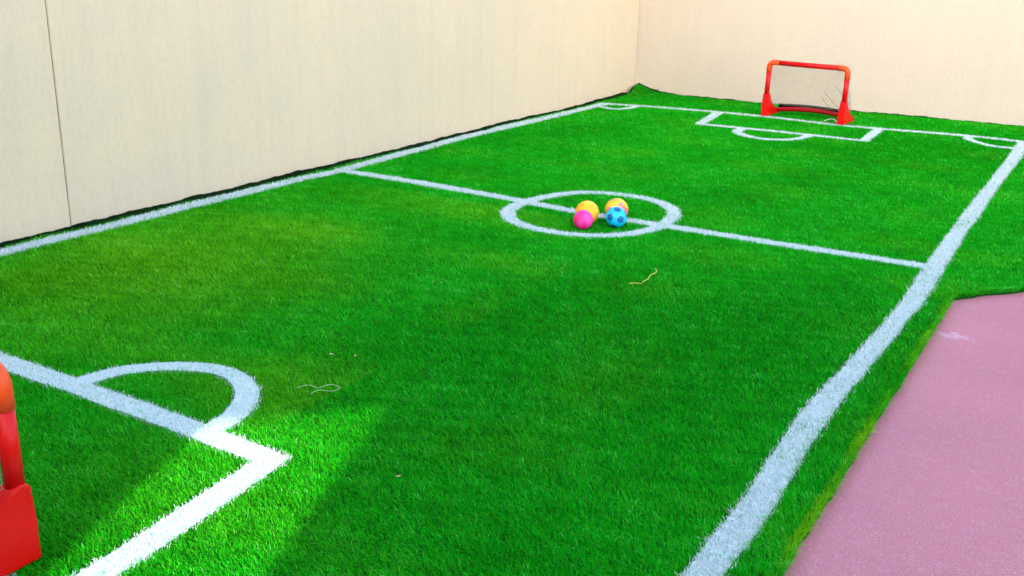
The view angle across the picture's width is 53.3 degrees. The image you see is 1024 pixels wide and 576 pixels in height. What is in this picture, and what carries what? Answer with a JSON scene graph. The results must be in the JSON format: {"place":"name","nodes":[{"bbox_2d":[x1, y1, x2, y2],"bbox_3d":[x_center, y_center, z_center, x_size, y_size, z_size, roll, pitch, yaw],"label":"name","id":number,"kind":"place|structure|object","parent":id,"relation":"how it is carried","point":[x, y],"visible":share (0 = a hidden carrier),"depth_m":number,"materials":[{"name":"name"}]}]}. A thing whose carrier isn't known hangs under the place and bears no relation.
{"place":"outdoors","nodes":[
{"label":"outdoors","id":0,"kind":"place"},
{"bbox_2d":[783,292,1023,575],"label":"paving","id":1,"kind":"structure","parent":0,"point":[935,478],"depth_m":3.36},
{"label":"ground","id":2,"kind":"structure","parent":0,"visible":0},
{"bbox_2d":[0,0,639,242],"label":"boundary wall","id":3,"kind":"structure","parent":2,"relation":"on","point":[108,108],"depth_m":6.87,"materials":[{"name":"beige paint"}]},
{"bbox_2d":[0,83,1023,575],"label":"turf","id":4,"kind":"structure","parent":2,"relation":"on","point":[194,199],"depth_m":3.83,"materials":[{"name":"green plant"}]},
{"bbox_2d":[0,362,40,575],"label":"toy goal","id":5,"kind":"object","parent":4,"relation":"on","point":[19,543],"visible":1,"depth_m":2.62,"materials":[{"name":"red plastic"}]},
{"bbox_2d":[0,350,290,575],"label":"penalty box","id":6,"kind":"object","parent":4,"relation":"on","point":[193,510],"visible":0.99,"depth_m":3.29,"materials":[{"name":"paint"}]},
{"bbox_2d":[71,361,262,432],"bbox_3d":[-1.212,0.366,3.806,0.812,0.023,0.468,12,21,29],"label":"penalty arc","id":7,"kind":"object","parent":4,"relation":"on","point":[238,407],"visible":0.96,"depth_m":3.85,"materials":[{"name":"paint"}]},
{"bbox_2d":[0,103,606,258],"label":"touchline","id":8,"kind":"object","parent":4,"relation":"on","point":[129,220],"visible":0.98,"depth_m":6.80,"materials":[{"name":"paint"}]},
{"bbox_2d":[296,384,339,393],"bbox_3d":[-0.722,0.372,3.794,0.155,0.007,0.078,-7,20,-23],"label":"thread","id":9,"kind":"object","parent":4,"relation":"on","point":[320,387],"visible":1,"depth_m":3.80},
{"bbox_2d":[573,210,592,229],"bbox_3d":[0.425,-0.407,6.084,0.118,0.118,0.118,12,21,29],"label":"ball","id":10,"kind":"object","parent":4,"relation":"on","point":[582,219],"visible":1,"depth_m":6.04,"materials":[{"name":"pink plastic"}]},
{"bbox_2d":[575,201,598,221],"bbox_3d":[0.457,-0.460,6.204,0.144,0.144,0.144,12,21,29],"label":"ball","id":11,"kind":"object","parent":4,"relation":"on","point":[591,207],"visible":0.58,"depth_m":6.15,"materials":[{"name":"yellow plastic"}]},
{"bbox_2d":[498,190,683,238],"bbox_3d":[0.517,-0.484,6.502,1.102,0.023,1.264,12,21,29],"label":"circle","id":12,"kind":"object","parent":4,"relation":"on","point":[506,213],"visible":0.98,"depth_m":6.40,"materials":[{"name":"paint"}]},
{"bbox_2d":[605,206,626,227],"bbox_3d":[0.627,-0.426,6.140,0.129,0.129,0.129,12,21,29],"label":"ball","id":13,"kind":"object","parent":4,"relation":"on","point":[616,217],"visible":1,"depth_m":6.09,"materials":[{"name":"blue plastic"}]},
{"bbox_2d":[605,198,627,213],"bbox_3d":[0.645,-0.482,6.288,0.143,0.143,0.143,12,21,29],"label":"ball","id":14,"kind":"object","parent":4,"relation":"on","point":[617,202],"visible":0.49,"depth_m":6.24,"materials":[{"name":"yellow plastic"}]},
{"bbox_2d":[598,106,641,109],"bbox_3d":[1.167,-1.924,10.888,0.516,0.022,0.306,-3,19,-12],"label":"corner arc","id":15,"kind":"object","parent":4,"relation":"on","point":[631,107],"visible":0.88,"depth_m":10.87,"materials":[{"name":"paint"}]},
{"bbox_2d":[342,169,932,269],"bbox_3d":[0.498,-0.483,6.498,4.140,0.023,0.226,12,21,29],"label":"halfway line","id":16,"kind":"object","parent":4,"relation":"on","point":[837,252],"visible":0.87,"depth_m":6.18,"materials":[{"name":"paint"}]},
{"bbox_2d":[731,128,811,140],"bbox_3d":[2.370,-1.414,9.450,0.752,0.023,0.541,12,21,29],"label":"penalty arc","id":17,"kind":"object","parent":4,"relation":"on","point":[738,130],"visible":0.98,"depth_m":9.38,"materials":[{"name":"paint"}]},
{"bbox_2d":[695,112,883,141],"bbox_3d":[2.660,-1.582,9.978,1.807,0.023,0.952,12,21,29],"label":"penalty box","id":18,"kind":"object","parent":4,"relation":"on","point":[871,134],"visible":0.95,"depth_m":9.75,"materials":[{"name":"paint"}]},
{"bbox_2d":[761,60,853,124],"bbox_3d":[3.035,-2.014,10.382,0.868,0.573,0.326,14,22,34],"label":"toy goal","id":19,"kind":"object","parent":4,"relation":"on","point":[842,114],"visible":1,"depth_m":10.41,"materials":[{"name":"red plastic"}]},
{"bbox_2d":[601,102,1022,141],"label":"goal line","id":20,"kind":"object","parent":4,"relation":"on","point":[845,125],"visible":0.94,"depth_m":10.25,"materials":[{"name":"paint"}]},
{"bbox_2d":[675,141,1023,575],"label":"touchline","id":21,"kind":"object","parent":4,"relation":"on","point":[744,527],"visible":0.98,"depth_m":3.70,"materials":[{"name":"paint"}]},
{"bbox_2d":[963,135,1015,149],"bbox_3d":[4.342,-1.338,9.379,0.232,0.023,0.696,-3,19,-14],"label":"corner arc","id":22,"kind":"object","parent":4,"relation":"on","point":[970,138],"visible":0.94,"depth_m":9.32,"materials":[{"name":"paint"}]},
{"bbox_2d":[634,0,1023,125],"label":"boundary wall","id":23,"kind":"structure","parent":2,"relation":"on","point":[962,60],"depth_m":10.96,"materials":[{"name":"beige paint"}]}
]}

